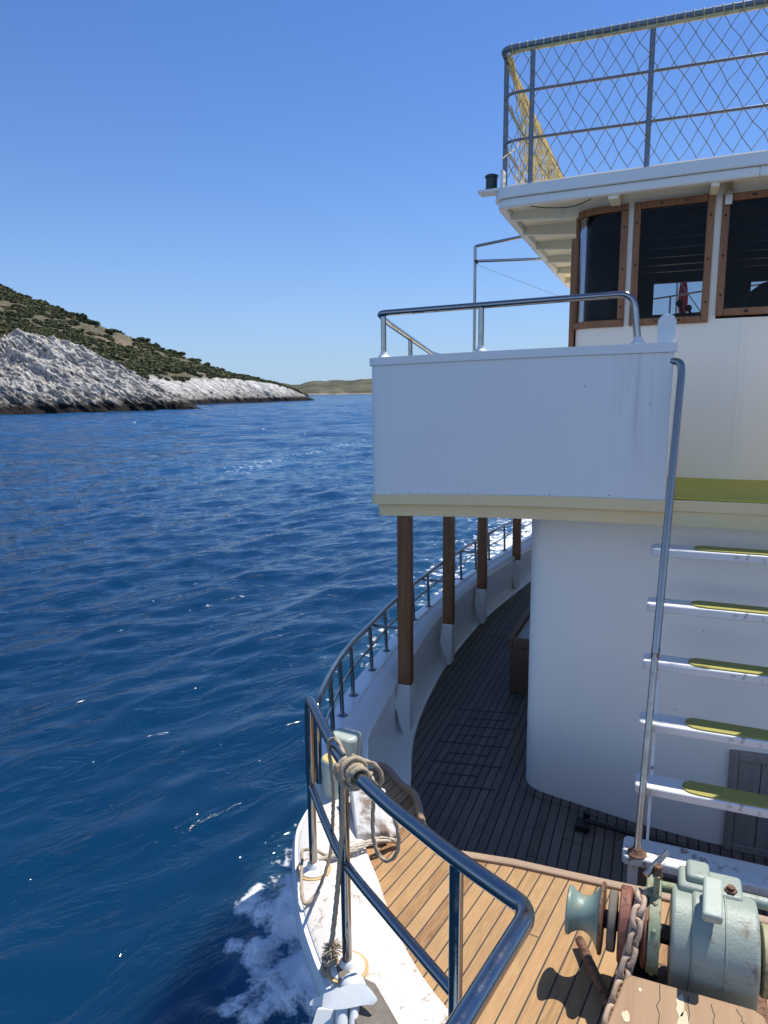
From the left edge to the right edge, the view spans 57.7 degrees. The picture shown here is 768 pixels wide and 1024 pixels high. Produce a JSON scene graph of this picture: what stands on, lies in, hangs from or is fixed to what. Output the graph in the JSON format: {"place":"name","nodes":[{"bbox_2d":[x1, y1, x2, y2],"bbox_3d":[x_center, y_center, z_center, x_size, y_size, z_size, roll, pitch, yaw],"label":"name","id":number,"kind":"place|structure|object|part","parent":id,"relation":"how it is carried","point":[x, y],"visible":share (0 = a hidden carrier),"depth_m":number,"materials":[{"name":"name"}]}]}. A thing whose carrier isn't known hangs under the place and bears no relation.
{"place":"outdoors","nodes":[
{"label":"outdoors","id":0,"kind":"place"},
{"bbox_2d":[0,328,200,414],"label":"rocky shore","id":1,"kind":"structure","parent":0,"point":[42,374],"depth_m":169.12,"materials":[{"name":"stone"}]},
{"bbox_2d":[0,286,314,404],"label":"hill","id":2,"kind":"structure","parent":0,"point":[197,390],"depth_m":298.50,"materials":[{"name":"stone"}]},
{"bbox_2d":[76,313,87,318],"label":"bush","id":3,"kind":"object","parent":2,"relation":"on","point":[82,315],"visible":0.88,"depth_m":334.61,"materials":[{"name":"green plant"}]},
{"bbox_2d":[85,319,99,324],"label":"bush","id":4,"kind":"object","parent":2,"relation":"on","point":[89,321],"visible":1,"depth_m":331.26,"materials":[{"name":"green plant"}]},
{"bbox_2d":[105,328,114,333],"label":"bush","id":5,"kind":"object","parent":2,"relation":"on","point":[110,330],"visible":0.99,"depth_m":322.93,"materials":[{"name":"green plant"}]},
{"bbox_2d":[123,349,135,352],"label":"bush","id":6,"kind":"object","parent":2,"relation":"on","point":[128,350],"visible":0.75,"depth_m":291.60,"materials":[{"name":"green plant"}]},
{"bbox_2d":[137,337,150,341],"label":"bush","id":7,"kind":"object","parent":2,"relation":"on","point":[143,339],"visible":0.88,"depth_m":324.12,"materials":[{"name":"green plant"}]},
{"bbox_2d":[0,284,308,395],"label":"hillside scrub","id":8,"kind":"object","parent":2,"relation":"on","point":[137,357],"visible":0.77,"depth_m":295.29,"materials":[{"name":"green plant"}]},
{"bbox_2d":[174,352,185,355],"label":"bush","id":9,"kind":"object","parent":2,"relation":"on","point":[182,353],"visible":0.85,"depth_m":323.27,"materials":[{"name":"green plant"}]},
{"bbox_2d":[0,394,531,1023],"bbox_3d":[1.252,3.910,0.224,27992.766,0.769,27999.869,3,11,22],"label":"sea water","id":10,"kind":"structure","parent":0,"point":[194,604],"depth_m":9.85,"materials":[{"name":"blue liquid"}]},
{"bbox_2d":[292,0,767,1023],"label":"passenger boat","id":11,"kind":"object","parent":10,"relation":"on","point":[616,450],"visible":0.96,"depth_m":4.08,"materials":[{"name":"white paint"}]},
{"bbox_2d":[310,972,376,1023],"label":"anchor","id":12,"kind":"object","parent":11,"relation":"hanging from","point":[353,992],"visible":1,"depth_m":2.26,"materials":[{"name":"white paint"}]},
{"bbox_2d":[299,737,400,978],"bbox_3d":[-0.207,1.162,2.615,0.262,0.878,0.788,-6,11,-27],"label":"mooring rope","id":13,"kind":"object","parent":11,"relation":"on","point":[344,771],"visible":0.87,"depth_m":2.39,"materials":[{"name":"beige fabric"}]},
{"bbox_2d":[317,836,401,860],"bbox_3d":[-0.112,1.527,3.133,0.462,0.095,0.050,-7,12,-33],"label":"frayed rope","id":14,"kind":"object","parent":11,"relation":"on","point":[355,847],"visible":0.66,"depth_m":3.13,"materials":[{"name":"white fabric"}]},
{"bbox_2d":[508,606,529,694],"bbox_3d":[1.529,1.258,6.709,0.395,0.513,1.360,3,11,22],"label":"deck chest","id":15,"kind":"object","parent":11,"relation":"on","point":[518,640],"visible":0.35,"depth_m":6.16,"materials":[{"name":"brown wood"}]},
{"bbox_3d":[1.398,-1.102,5.061,0.035,1.550,0.665,3,11,22],"label":"side door","id":16,"kind":"part","parent":11,"relation":"part of","materials":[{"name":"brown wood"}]},
{"bbox_3d":[1.380,-1.570,4.515,0.111,0.740,0.385,-9,13,-40],"label":"wheelhouse window","id":17,"kind":"part","parent":11,"relation":"part of","materials":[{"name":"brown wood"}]},
{"bbox_2d":[601,886,647,1023],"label":"anchor chain","id":18,"kind":"object","parent":11,"relation":"on","point":[635,930],"visible":0.87,"depth_m":2.27,"materials":[{"name":"grey metal"}]},
{"bbox_2d":[502,0,767,184],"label":"safety net","id":19,"kind":"object","parent":11,"relation":"on","point":[546,151],"visible":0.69,"depth_m":4.08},
{"bbox_2d":[564,850,767,1023],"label":"anchor windlass","id":20,"kind":"object","parent":11,"relation":"on","point":[713,935],"visible":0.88,"depth_m":2.27,"materials":[{"name":"metal"}]},
{"bbox_3d":[1.763,-1.535,4.288,0.459,0.740,0.049,4,11,25],"label":"wheelhouse window","id":21,"kind":"part","parent":11,"relation":"part of","materials":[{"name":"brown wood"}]},
{"bbox_2d":[607,976,765,1023],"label":"deck box","id":22,"kind":"object","parent":11,"relation":"on","point":[641,1001],"visible":1,"depth_m":2.10,"materials":[{"name":"brown wood"}]},
{"bbox_3d":[2.151,-1.558,4.090,0.332,0.778,0.068,3,11,22],"label":"wheelhouse window","id":23,"kind":"part","parent":11,"relation":"part of","materials":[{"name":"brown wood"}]},
{"bbox_3d":[2.220,1.670,3.937,0.520,0.610,0.055,3,11,22],"label":"locker door","id":24,"kind":"part","parent":11,"relation":"part of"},
{"bbox_2d":[283,379,371,394],"bbox_3d":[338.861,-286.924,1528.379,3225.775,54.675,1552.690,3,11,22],"label":"hills","id":25,"kind":"structure","parent":0,"point":[361,386],"depth_m":1681.49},
{"bbox_2d":[0,0,767,384],"label":"sky","id":26,"kind":"structure","parent":0,"point":[245,187],"materials":[{"name":"blue"}]},
{"bbox_2d":[575,810,710,853],"bbox_3d":[1.532,1.914,4.152,0.751,0.080,0.115,3,11,22],"label":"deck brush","id":27,"kind":"object","parent":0,"point":[584,823],"visible":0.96,"depth_m":4.22,"materials":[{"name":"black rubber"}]}
]}

